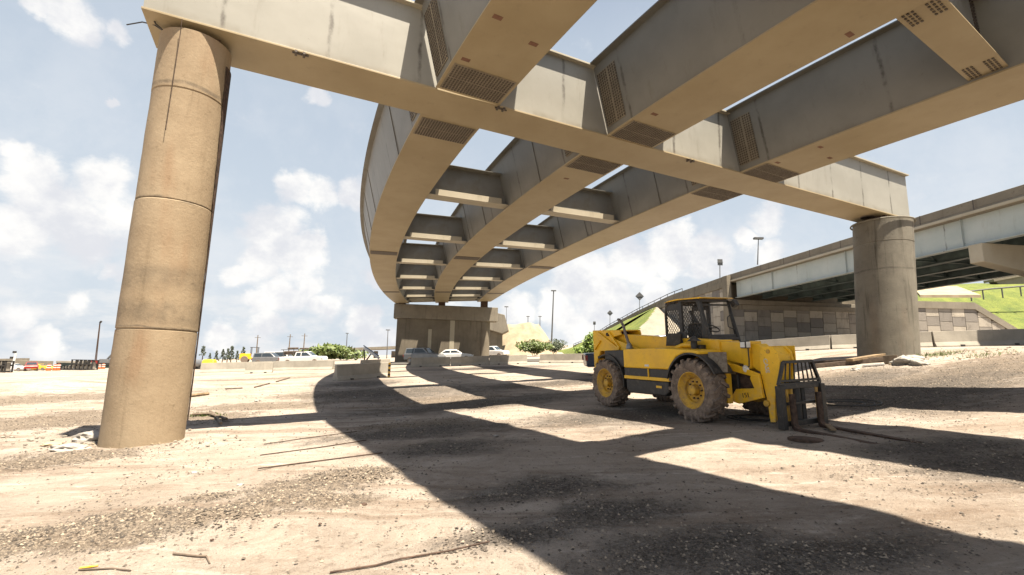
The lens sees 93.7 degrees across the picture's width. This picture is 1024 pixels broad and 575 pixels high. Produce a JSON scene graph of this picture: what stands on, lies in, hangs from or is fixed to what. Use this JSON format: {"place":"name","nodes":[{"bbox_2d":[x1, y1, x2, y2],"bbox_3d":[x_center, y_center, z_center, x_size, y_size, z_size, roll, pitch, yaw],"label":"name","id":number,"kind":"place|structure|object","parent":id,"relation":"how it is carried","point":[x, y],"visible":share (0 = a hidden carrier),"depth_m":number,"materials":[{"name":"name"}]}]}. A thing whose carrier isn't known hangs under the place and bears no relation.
{"place":"outdoors","nodes":[
{"label":"outdoors","id":0,"kind":"place"},
{"bbox_2d":[193,359,202,368],"bbox_3d":[-33.425,8.198,51.233,1.300,1.020,1.000,1,-9,0],"label":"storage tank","id":1,"kind":"object","parent":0,"point":[198,363],"visible":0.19,"depth_m":50.87,"materials":[{"name":"silver metal"}]},
{"bbox_2d":[202,359,216,362],"bbox_3d":[-31.697,8.033,50.253,1.200,1.020,1.000,1,-9,0],"label":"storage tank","id":2,"kind":"object","parent":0,"point":[209,361],"visible":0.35,"depth_m":50.02,"materials":[{"name":"yellow paint"}]},
{"bbox_2d":[264,351,292,356],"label":"white van","id":3,"kind":"object","parent":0,"point":[280,353],"visible":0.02,"depth_m":71.48,"materials":[{"name":"paint"}]},
{"bbox_2d":[335,359,539,364],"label":"road","id":4,"kind":"structure","parent":0,"point":[397,363],"depth_m":51.73,"materials":[{"name":"asphalt"}]},
{"bbox_2d":[0,345,1023,574],"bbox_3d":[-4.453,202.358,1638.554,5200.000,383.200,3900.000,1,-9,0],"label":"ground","id":5,"kind":"structure","parent":0,"point":[704,452],"depth_m":5.84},
{"bbox_2d":[0,361,14,372],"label":"form stack","id":6,"kind":"object","parent":5,"relation":"on","point":[5,366],"visible":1,"depth_m":59.24,"materials":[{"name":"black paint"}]},
{"bbox_2d":[10,364,27,370],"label":"parked car","id":7,"kind":"object","parent":5,"relation":"on","point":[18,367],"visible":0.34,"depth_m":87.89,"materials":[{"name":"white paint"}]},
{"bbox_2d":[24,362,38,370],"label":"pickup truck","id":8,"kind":"object","parent":5,"relation":"on","point":[31,365],"visible":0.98,"depth_m":85.31,"materials":[{"name":"red paint"}]},
{"bbox_2d":[15,360,52,370],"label":"abutment block","id":9,"kind":"structure","parent":5,"relation":"on","point":[22,362],"depth_m":141.44,"materials":[{"name":"concrete"}]},
{"bbox_2d":[28,364,52,370],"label":"parked car","id":10,"kind":"object","parent":5,"relation":"on","point":[42,367],"visible":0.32,"depth_m":102.44,"materials":[{"name":"yellow paint"}]},
{"bbox_2d":[40,441,64,445],"bbox_3d":[-8.424,2.869,8.794,0.343,0.106,0.344,6,-10,-28],"label":"rubble chunk","id":11,"kind":"object","parent":5,"relation":"on","point":[50,443],"visible":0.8,"depth_m":8.72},
{"bbox_2d":[49,443,91,451],"bbox_3d":[-7.606,2.775,8.278,0.700,0.169,0.405,1,-9,0],"label":"rubble chunk","id":12,"kind":"object","parent":5,"relation":"on","point":[66,447],"visible":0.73,"depth_m":8.18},
{"bbox_2d":[56,361,108,368],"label":"green viaduct","id":13,"kind":"object","parent":5,"relation":"on","point":[65,363],"visible":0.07,"depth_m":185.96,"materials":[{"name":"paint"}]},
{"bbox_2d":[70,359,98,369],"bbox_3d":[-58.175,10.542,65.355,2.934,1.420,1.050,1,-9,0],"label":"form stack","id":14,"kind":"object","parent":5,"relation":"on","point":[83,365],"visible":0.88,"depth_m":64.98,"materials":[{"name":"black paint"}]},
{"bbox_2d":[71,430,98,441],"bbox_3d":[-8.042,2.874,9.117,0.669,0.315,0.383,1,-9,0],"label":"rubble chunk","id":15,"kind":"object","parent":5,"relation":"on","point":[90,436],"visible":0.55,"depth_m":9.00,"materials":[{"name":"concrete"}]},
{"bbox_2d":[1,429,191,447],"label":"stone scatter","id":16,"kind":"object","parent":5,"relation":"on","point":[64,435],"visible":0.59,"depth_m":9.53,"materials":[{"name":"stone"}]},
{"bbox_2d":[91,321,101,363],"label":"light pole","id":17,"kind":"object","parent":5,"relation":"on","point":[100,322],"visible":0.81,"depth_m":183.37,"materials":[{"name":"metal"}]},
{"bbox_2d":[78,567,130,570],"bbox_3d":[-3.026,2.103,3.583,0.416,0.027,0.045,0,-9,5],"label":"dry twig","id":18,"kind":"object","parent":5,"relation":"on","point":[104,568],"visible":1,"depth_m":3.58,"materials":[{"name":"brown wood"}]},
{"bbox_2d":[99,355,110,364],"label":"excavator","id":19,"kind":"object","parent":5,"relation":"on","point":[104,361],"visible":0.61,"depth_m":178.43,"materials":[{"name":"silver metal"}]},
{"bbox_2d":[1,435,266,448],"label":"stone scatter","id":20,"kind":"object","parent":5,"relation":"on","point":[200,442],"visible":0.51,"depth_m":8.71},
{"bbox_2d":[97,20,231,448],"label":"round pillar","id":21,"kind":"structure","parent":5,"relation":"on","point":[149,385],"depth_m":9.03,"materials":[{"name":"concrete"}]},
{"bbox_2d":[172,552,206,556],"bbox_3d":[-2.531,2.101,3.770,0.286,0.020,0.025,0,-9,7],"label":"dry twig","id":22,"kind":"object","parent":5,"relation":"on","point":[183,554],"visible":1,"depth_m":3.77,"materials":[{"name":"brown wood"}]},
{"bbox_2d":[191,392,209,396],"bbox_3d":[-11.835,4.046,18.142,0.217,0.147,0.888,-1,-9,11],"label":"timber scrap","id":23,"kind":"object","parent":5,"relation":"on","point":[200,394],"visible":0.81,"depth_m":18.17,"materials":[{"name":"brown wood"}]},
{"bbox_2d":[192,412,227,419],"bbox_3d":[-7.902,3.421,12.783,1.900,0.086,0.382,-5,-11,34],"label":"dead root","id":24,"kind":"object","parent":5,"relation":"on","point":[219,416],"visible":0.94,"depth_m":13.09,"materials":[{"name":"wood"}]},
{"bbox_2d":[227,346,234,361],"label":"pine tree","id":25,"kind":"object","parent":5,"relation":"on","point":[231,353],"visible":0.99,"depth_m":128.41,"materials":[{"name":"green plant"}]},
{"bbox_2d":[199,361,271,372],"bbox_3d":[-23.753,6.895,41.459,5.413,1.152,0.618,4,-10,-18],"label":"concrete barrier","id":26,"kind":"object","parent":5,"relation":"on","point":[223,367],"visible":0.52,"depth_m":41.03,"materials":[{"name":"concrete"}]},
{"bbox_2d":[239,347,259,361],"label":"wheel loader","id":27,"kind":"object","parent":5,"relation":"on","point":[247,357],"visible":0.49,"depth_m":89.72,"materials":[{"name":"yellow paint"}]},
{"bbox_2d":[244,362,273,373],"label":"concrete barrier","id":28,"kind":"object","parent":5,"relation":"on","point":[258,368],"visible":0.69,"depth_m":37.27,"materials":[{"name":"beige concrete"}]},
{"bbox_2d":[251,353,279,361],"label":"parked car","id":29,"kind":"object","parent":5,"relation":"on","point":[259,357],"visible":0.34,"depth_m":68.27,"materials":[{"name":"silver metal"}]},
{"bbox_2d":[278,347,327,360],"bbox_3d":[-26.581,8.723,61.255,5.568,2.201,1.825,-1,-7,0],"label":"pickup truck","id":30,"kind":"object","parent":5,"relation":"on","point":[304,356],"visible":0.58,"depth_m":60.48,"materials":[{"name":"white paint"}]},
{"bbox_2d":[272,360,334,370],"bbox_3d":[-18.235,6.817,41.793,5.913,1.101,0.618,0,-9,11],"label":"concrete barrier","id":31,"kind":"object","parent":5,"relation":"on","point":[308,365],"visible":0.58,"depth_m":41.58,"materials":[{"name":"concrete"}]},
{"bbox_2d":[265,431,356,443],"bbox_3d":[-3.702,2.777,8.918,0.153,0.060,1.802,-6,-11,37],"label":"steel rod","id":32,"kind":"object","parent":5,"relation":"on","point":[308,437],"visible":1,"depth_m":8.88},
{"bbox_2d":[260,440,365,455],"bbox_3d":[-3.190,2.612,7.854,1.695,0.099,0.088,9,-12,-40],"label":"steel rod","id":33,"kind":"object","parent":5,"relation":"on","point":[311,448],"visible":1,"depth_m":7.80,"materials":[{"name":"metal"}]},
{"bbox_2d":[258,452,382,468],"bbox_3d":[-2.668,2.463,6.841,1.697,0.084,0.085,7,-11,-34],"label":"steel rod","id":34,"kind":"object","parent":5,"relation":"on","point":[319,460],"visible":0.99,"depth_m":6.76,"materials":[{"name":"metal"}]},
{"bbox_2d":[292,342,368,359],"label":"thicket","id":35,"kind":"object","parent":5,"relation":"on","point":[331,351],"visible":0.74,"depth_m":90.32,"materials":[{"name":"green plant"}]},
{"bbox_2d":[332,362,388,380],"bbox_3d":[-8.246,4.658,26.524,0.640,1.082,3.310,-6,-12,39],"label":"concrete barrier","id":36,"kind":"object","parent":5,"relation":"on","point":[342,372],"visible":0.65,"depth_m":26.21,"materials":[{"name":"grey concrete"}]},
{"bbox_2d":[330,346,394,358],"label":"viaduct","id":37,"kind":"object","parent":5,"relation":"on","point":[383,348],"visible":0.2,"depth_m":151.28,"materials":[{"name":"concrete"}]},
{"bbox_2d":[363,345,379,359],"bbox_3d":[-15.065,7.248,51.398,1.821,2.100,0.400,1,-9,0],"label":"conveyor","id":38,"kind":"object","parent":5,"relation":"on","point":[371,352],"visible":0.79,"depth_m":51.34,"materials":[{"name":"metal"}]},
{"bbox_2d":[360,359,389,363],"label":"concrete barrier","id":39,"kind":"object","parent":5,"relation":"on","point":[375,361],"visible":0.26,"depth_m":38.92,"materials":[{"name":"beige concrete"}]},
{"bbox_2d":[330,541,489,572],"bbox_3d":[-0.729,2.053,3.646,1.224,0.079,0.091,5,-10,-23],"label":"steel rod","id":40,"kind":"object","parent":5,"relation":"on","point":[378,564],"visible":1,"depth_m":3.58,"materials":[{"name":"metal"}]},
{"bbox_2d":[403,348,445,362],"bbox_3d":[-9.839,7.610,53.920,4.517,1.701,1.825,-4,-8,21],"label":"parked car","id":41,"kind":"object","parent":5,"relation":"on","point":[409,354],"visible":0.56,"depth_m":53.45,"materials":[{"name":"silver metal"}]},
{"bbox_2d":[411,357,449,366],"bbox_3d":[-7.073,6.526,41.788,3.360,1.030,0.640,3,-9,-9],"label":"concrete barrier","id":42,"kind":"object","parent":5,"relation":"on","point":[430,362],"visible":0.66,"depth_m":41.64,"materials":[{"name":"grey concrete"}]},
{"bbox_2d":[393,301,497,361],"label":"bridge pier","id":43,"kind":"structure","parent":5,"relation":"on","point":[440,327],"depth_m":63.40,"materials":[{"name":"concrete"}]},
{"bbox_2d":[360,0,596,303],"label":"box girder","id":44,"kind":"object","parent":43,"relation":"on","point":[493,51],"visible":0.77,"depth_m":11.92,"materials":[{"name":"paint"}]},
{"bbox_2d":[396,264,437,279],"bbox_3d":[-7.907,-1.395,40.252,3.476,1.482,0.615,3,-9,-12],"label":"cross frame","id":45,"kind":"object","parent":44,"relation":"attached to","point":[416,271],"visible":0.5,"depth_m":40.16,"materials":[{"name":"paint"}]},
{"bbox_2d":[399,279,434,289],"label":"cross frame","id":46,"kind":"object","parent":44,"relation":"attached to","point":[415,284],"visible":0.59,"depth_m":47.56,"materials":[{"name":"paint"}]},
{"bbox_2d":[404,290,433,296],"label":"cross frame","id":47,"kind":"object","parent":44,"relation":"attached to","point":[419,293],"visible":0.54,"depth_m":55.42,"materials":[{"name":"paint"}]},
{"bbox_2d":[407,297,434,300],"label":"cross frame","id":48,"kind":"object","parent":44,"relation":"attached to","point":[419,298],"visible":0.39,"depth_m":59.85,"materials":[{"name":"paint"}]},
{"bbox_2d":[396,243,446,265],"bbox_3d":[-6.245,-2.311,33.392,3.476,1.450,0.619,4,-9,-14],"label":"cross frame","id":49,"kind":"object","parent":44,"relation":"attached to","point":[421,254],"visible":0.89,"depth_m":33.32,"materials":[{"name":"paint"}]},
{"bbox_2d":[409,300,434,301],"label":"cross frame","id":50,"kind":"object","parent":44,"relation":"attached to","point":[422,301],"visible":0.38,"depth_m":63.12,"materials":[{"name":"paint"}]},
{"bbox_2d":[404,213,466,243],"bbox_3d":[-4.225,-3.273,26.608,3.476,1.417,0.623,4,-9,-18],"label":"cross frame","id":51,"kind":"object","parent":44,"relation":"attached to","point":[435,228],"visible":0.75,"depth_m":26.55,"materials":[{"name":"paint"}]},
{"bbox_2d":[426,165,507,208],"bbox_3d":[-1.854,-4.244,20.130,3.476,1.390,0.627,5,-10,-21],"label":"cross frame","id":52,"kind":"object","parent":44,"relation":"attached to","point":[465,185],"visible":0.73,"depth_m":20.09,"materials":[{"name":"paint"}]},
{"bbox_2d":[433,0,930,302],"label":"box girder","id":53,"kind":"object","parent":43,"relation":"on","point":[664,70],"visible":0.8,"depth_m":12.03,"materials":[{"name":"paint"}]},
{"bbox_2d":[449,297,478,299],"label":"cross frame","id":54,"kind":"object","parent":53,"relation":"attached to","point":[458,298],"visible":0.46,"depth_m":60.56,"materials":[{"name":"paint"}]},
{"bbox_2d":[450,290,481,296],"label":"cross frame","id":55,"kind":"object","parent":53,"relation":"attached to","point":[466,293],"visible":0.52,"depth_m":56.25,"materials":[{"name":"paint"}]},
{"bbox_2d":[453,280,490,289],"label":"cross frame","id":56,"kind":"object","parent":53,"relation":"attached to","point":[470,285],"visible":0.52,"depth_m":48.48,"materials":[{"name":"paint"}]},
{"bbox_2d":[459,267,503,280],"bbox_3d":[-2.662,-1.282,41.390,3.898,1.501,0.597,3,-9,-12],"label":"cross frame","id":57,"kind":"object","parent":53,"relation":"attached to","point":[481,274],"visible":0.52,"depth_m":41.35,"materials":[{"name":"paint"}]},
{"bbox_2d":[472,248,522,268],"bbox_3d":[-1.058,-2.116,34.756,3.898,1.464,0.596,4,-9,-14],"label":"cross frame","id":58,"kind":"object","parent":53,"relation":"attached to","point":[501,258],"visible":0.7,"depth_m":34.76,"materials":[{"name":"paint"}]},
{"bbox_2d":[495,224,558,250],"bbox_3d":[0.875,-2.990,28.250,3.898,1.428,0.596,4,-9,-18],"label":"cross frame","id":59,"kind":"object","parent":53,"relation":"attached to","point":[533,237],"visible":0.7,"depth_m":28.28,"materials":[{"name":"paint"}]},
{"bbox_2d":[541,188,618,223],"bbox_3d":[3.126,-3.869,22.089,3.898,1.393,0.595,5,-10,-21],"label":"cross frame","id":60,"kind":"object","parent":53,"relation":"attached to","point":[590,204],"visible":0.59,"depth_m":22.16,"materials":[{"name":"paint"}]},
{"bbox_2d":[477,0,1023,301],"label":"box girder","id":61,"kind":"object","parent":43,"relation":"on","point":[894,81],"visible":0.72,"depth_m":13.92,"materials":[{"name":"paint"}]},
{"bbox_2d":[896,0,1007,80],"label":"cross frame","id":62,"kind":"object","parent":61,"relation":"attached to","point":[948,31],"visible":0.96,"depth_m":9.91,"materials":[{"name":"paint"}]},
{"bbox_2d":[441,349,472,358],"bbox_3d":[-6.676,7.793,54.896,4.508,1.422,1.825,-1,-7,-5],"label":"parked car","id":63,"kind":"object","parent":5,"relation":"on","point":[453,353],"visible":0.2,"depth_m":54.13,"materials":[{"name":"white paint"}]},
{"bbox_2d":[450,356,488,365],"bbox_3d":[-3.709,6.510,42.310,3.359,1.066,0.640,3,-9,-8],"label":"concrete barrier","id":64,"kind":"object","parent":5,"relation":"on","point":[469,360],"visible":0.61,"depth_m":42.16,"materials":[{"name":"grey concrete"}]},
{"bbox_2d":[489,313,508,355],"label":"hammerhead pier","id":65,"kind":"structure","parent":5,"relation":"on","point":[498,328],"depth_m":82.21,"materials":[{"name":"concrete"}]},
{"bbox_2d":[489,346,509,355],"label":"parked car","id":66,"kind":"object","parent":5,"relation":"on","point":[495,350],"visible":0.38,"depth_m":70.47,"materials":[{"name":"white paint"}]},
{"bbox_2d":[489,355,526,364],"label":"concrete barrier","id":67,"kind":"object","parent":5,"relation":"on","point":[506,359],"visible":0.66,"depth_m":42.59,"materials":[{"name":"beige concrete"}]},
{"bbox_2d":[502,322,558,354],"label":"sand heap","id":68,"kind":"object","parent":5,"relation":"on","point":[523,332],"visible":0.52,"depth_m":87.18,"materials":[{"name":"sand"}]},
{"bbox_2d":[514,339,553,355],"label":"shrub","id":69,"kind":"object","parent":5,"relation":"on","point":[536,347],"visible":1,"depth_m":72.19,"materials":[{"name":"green plant"}]},
{"bbox_2d":[551,290,555,342],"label":"light pole","id":70,"kind":"object","parent":5,"relation":"on","point":[552,316],"visible":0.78,"depth_m":95.14,"materials":[{"name":"grey metal"}]},
{"bbox_2d":[547,338,567,353],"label":"shrub","id":71,"kind":"object","parent":5,"relation":"on","point":[558,345],"visible":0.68,"depth_m":74.68,"materials":[{"name":"green plant"}]},
{"bbox_2d":[539,354,582,362],"bbox_3d":[4.467,6.313,42.451,4.560,0.967,0.640,-5,-11,35],"label":"concrete barrier","id":72,"kind":"object","parent":5,"relation":"on","point":[560,358],"visible":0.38,"depth_m":42.35,"materials":[{"name":"beige concrete"}]},
{"bbox_2d":[572,344,588,353],"bbox_3d":[7.892,7.364,54.291,2.237,1.861,1.906,1,-9,0],"label":"shrub","id":73,"kind":"object","parent":5,"relation":"on","point":[578,350],"visible":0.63,"depth_m":54.14,"materials":[{"name":"green plant"}]},
{"bbox_2d":[580,331,593,352],"bbox_3d":[9.224,6.353,51.784,3.493,3.247,2.998,8,-11,-36],"label":"shrub","id":74,"kind":"object","parent":5,"relation":"on","point":[588,343],"visible":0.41,"depth_m":51.34,"materials":[{"name":"green plant"}]},
{"bbox_2d":[582,335,665,366],"bbox_3d":[7.176,3.473,24.755,6.929,1.970,2.190,-3,-8,3],"label":"pickup truck","id":75,"kind":"object","parent":5,"relation":"on","point":[588,359],"visible":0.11,"depth_m":23.91,"materials":[{"name":"blue paint"}]},
{"bbox_2d":[573,277,735,346],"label":"wing wall","id":76,"kind":"structure","parent":5,"relation":"on","point":[712,288],"depth_m":54.28,"materials":[{"name":"concrete"}]},
{"bbox_2d":[573,288,682,344],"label":"guard rail","id":77,"kind":"object","parent":76,"relation":"on","point":[640,307],"visible":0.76,"depth_m":68.15,"materials":[{"name":"grey metal"}]},
{"bbox_2d":[726,414,769,420],"bbox_3d":[4.857,2.604,9.610,1.148,0.083,0.628,1,-9,0],"label":"hose coil","id":78,"kind":"object","parent":5,"relation":"on","point":[740,418],"visible":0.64,"depth_m":9.57,"materials":[{"name":"rubber"}]},
{"bbox_2d":[592,297,920,443],"bbox_3d":[4.305,1.483,10.662,2.224,2.624,7.520,2,-8,-23],"label":"telehandler","id":79,"kind":"object","parent":5,"relation":"on","point":[701,373],"visible":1,"depth_m":9.76,"materials":[{"name":"metal"}]},
{"bbox_2d":[824,424,836,430],"bbox_3d":[5.503,2.415,8.303,0.100,0.062,0.541,-3,-10,23],"label":"timber plank","id":80,"kind":"object","parent":79,"relation":"on","point":[830,427],"visible":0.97,"depth_m":8.19,"materials":[{"name":"brown wood"}]},
{"bbox_2d":[758,335,831,350],"bbox_3d":[16.879,3.547,29.300,0.640,1.115,4.555,8,-12,-38],"label":"concrete barrier","id":81,"kind":"object","parent":5,"relation":"on","point":[812,343],"visible":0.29,"depth_m":28.43,"materials":[{"name":"beige concrete"}]},
{"bbox_2d":[787,436,823,442],"bbox_3d":[4.600,2.379,7.522,0.500,0.050,0.500,1,-9,0],"label":"metal lid","id":82,"kind":"object","parent":5,"relation":"on","point":[804,439],"visible":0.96,"depth_m":7.41,"materials":[{"name":"metal"}]},
{"bbox_2d":[815,399,882,406],"bbox_3d":[8.049,2.765,11.550,1.479,0.136,1.204,1,-9,0],"label":"hose coil","id":83,"kind":"object","parent":5,"relation":"on","point":[874,404],"visible":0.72,"depth_m":11.54,"materials":[{"name":"rubber"}]},
{"bbox_2d":[815,357,883,367],"bbox_3d":[13.763,2.999,19.321,2.779,0.529,0.450,-3,-10,24],"label":"timber plank","id":84,"kind":"object","parent":5,"relation":"on","point":[839,363],"visible":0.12,"depth_m":19.21,"materials":[{"name":"brown wood"}]},
{"bbox_2d":[814,357,877,363],"bbox_3d":[13.572,3.006,19.720,2.371,0.300,0.250,-7,-12,42],"label":"timber plank","id":85,"kind":"object","parent":84,"relation":"on","point":[824,361],"visible":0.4,"depth_m":19.91,"materials":[{"name":"brown wood"}]},
{"bbox_2d":[845,353,885,360],"bbox_3d":[14.196,2.802,19.248,1.561,0.351,0.350,3,-9,-8],"label":"timber plank","id":86,"kind":"object","parent":84,"relation":"on","point":[864,357],"visible":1,"depth_m":19.12,"materials":[{"name":"brown wood"}]},
{"bbox_2d":[722,184,1023,333],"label":"ramp overpass","id":87,"kind":"object","parent":5,"relation":"on","point":[979,239],"visible":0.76,"depth_m":34.23,"materials":[{"name":"concrete"}]},
{"bbox_2d":[753,237,763,264],"bbox_3d":[27.491,-4.048,53.395,1.000,3.110,0.400,1,-9,0],"label":"light pole","id":88,"kind":"object","parent":87,"relation":"on","point":[758,238],"visible":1,"depth_m":53.42,"materials":[{"name":"grey metal"}]},
{"bbox_2d":[732,301,1017,340],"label":"panel wall","id":89,"kind":"structure","parent":5,"relation":"on","point":[758,322],"depth_m":48.65,"materials":[{"name":"concrete"}]},
{"bbox_2d":[831,332,932,348],"bbox_3d":[20.138,2.964,26.317,4.368,0.997,0.640,-5,-11,34],"label":"concrete barrier","id":90,"kind":"object","parent":5,"relation":"on","point":[848,341],"visible":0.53,"depth_m":26.91,"materials":[{"name":"beige concrete"}]},
{"bbox_2d":[850,215,920,356],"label":"round pillar","id":91,"kind":"structure","parent":5,"relation":"on","point":[886,301],"depth_m":19.69,"materials":[{"name":"grey concrete"}]},
{"bbox_2d":[141,0,909,221],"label":"cross beam","id":92,"kind":"structure","parent":91,"relation":"on","point":[377,51],"depth_m":12.60,"materials":[{"name":"paint"}]},
{"bbox_2d":[883,355,897,363],"bbox_3d":[14.210,2.700,18.010,0.452,0.334,0.300,-6,-12,39],"label":"log","id":93,"kind":"object","parent":5,"relation":"on","point":[887,359],"visible":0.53,"depth_m":17.93,"materials":[{"name":"wood"}]},
{"bbox_2d":[889,355,918,365],"bbox_3d":[14.297,2.719,17.405,0.966,0.549,0.965,1,-9,0],"label":"sack","id":94,"kind":"object","parent":5,"relation":"on","point":[901,360],"visible":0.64,"depth_m":17.22,"materials":[{"name":"fabric"}]},
{"bbox_2d":[906,355,925,359],"bbox_3d":[14.762,2.699,17.685,0.788,0.446,0.746,-6,-12,39],"label":"sack","id":95,"kind":"object","parent":5,"relation":"on","point":[917,356],"visible":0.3,"depth_m":17.46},
{"bbox_2d":[908,359,929,365],"bbox_3d":[14.276,2.673,16.780,0.591,0.345,0.647,-2,-10,22],"label":"sack","id":96,"kind":"object","parent":5,"relation":"on","point":[917,362],"visible":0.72,"depth_m":16.62,"materials":[{"name":"fabric"}]},
{"bbox_2d":[916,350,967,356],"bbox_3d":[16.497,2.567,18.568,2.646,0.520,1.377,1,-9,0],"label":"weed tuft","id":97,"kind":"object","parent":5,"relation":"on","point":[929,354],"visible":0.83,"depth_m":18.48,"materials":[{"name":"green plant"}]},
{"bbox_2d":[931,329,1023,346],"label":"concrete barrier","id":98,"kind":"object","parent":5,"relation":"on","point":[998,337],"visible":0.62,"depth_m":24.49,"materials":[{"name":"beige concrete"}]},
{"bbox_2d":[953,350,1020,358],"bbox_3d":[16.586,2.325,16.790,1.993,0.427,1.130,1,-9,0],"label":"weed tuft","id":99,"kind":"object","parent":5,"relation":"on","point":[976,354],"visible":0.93,"depth_m":16.73,"materials":[{"name":"beige plant"}]},
{"bbox_2d":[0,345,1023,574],"bbox_3d":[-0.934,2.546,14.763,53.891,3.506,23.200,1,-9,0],"label":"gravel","id":100,"kind":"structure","parent":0,"point":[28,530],"depth_m":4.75,"materials":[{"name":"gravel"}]},
{"bbox_2d":[0,0,1023,370],"label":"sky","id":101,"kind":"structure","parent":0,"point":[288,255],"materials":[{"name":"blue"}]},
{"bbox_2d":[558,307,654,353],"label":"embankment","id":102,"kind":"structure","parent":0,"point":[568,351],"depth_m":72.84,"materials":[{"name":"green plant"}]},
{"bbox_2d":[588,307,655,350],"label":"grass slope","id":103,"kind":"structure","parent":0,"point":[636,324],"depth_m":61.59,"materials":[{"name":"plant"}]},
{"bbox_2d":[639,307,688,336],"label":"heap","id":104,"kind":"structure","parent":0,"point":[654,324],"depth_m":57.27,"materials":[{"name":"sand"}]},
{"bbox_2d":[917,286,980,297],"bbox_3d":[48.318,0.402,53.652,5.060,2.754,13.024,-5,-11,36],"label":"paved apron","id":105,"kind":"object","parent":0,"point":[950,292],"visible":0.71,"depth_m":50.89,"materials":[{"name":"concrete"}]},
{"bbox_2d":[918,283,1023,328],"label":"grassy hill","id":106,"kind":"structure","parent":0,"point":[1009,307],"depth_m":59.65,"materials":[{"name":"green plant"}]},
{"bbox_2d":[970,285,1023,300],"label":"guard rail","id":107,"kind":"object","parent":106,"relation":"on","point":[1001,288],"visible":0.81,"depth_m":56.80,"materials":[{"name":"grey metal"}]},
{"bbox_2d":[983,275,1023,283],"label":"retaining wall","id":108,"kind":"structure","parent":106,"relation":"on","point":[1017,279],"depth_m":67.21,"materials":[{"name":"concrete"}]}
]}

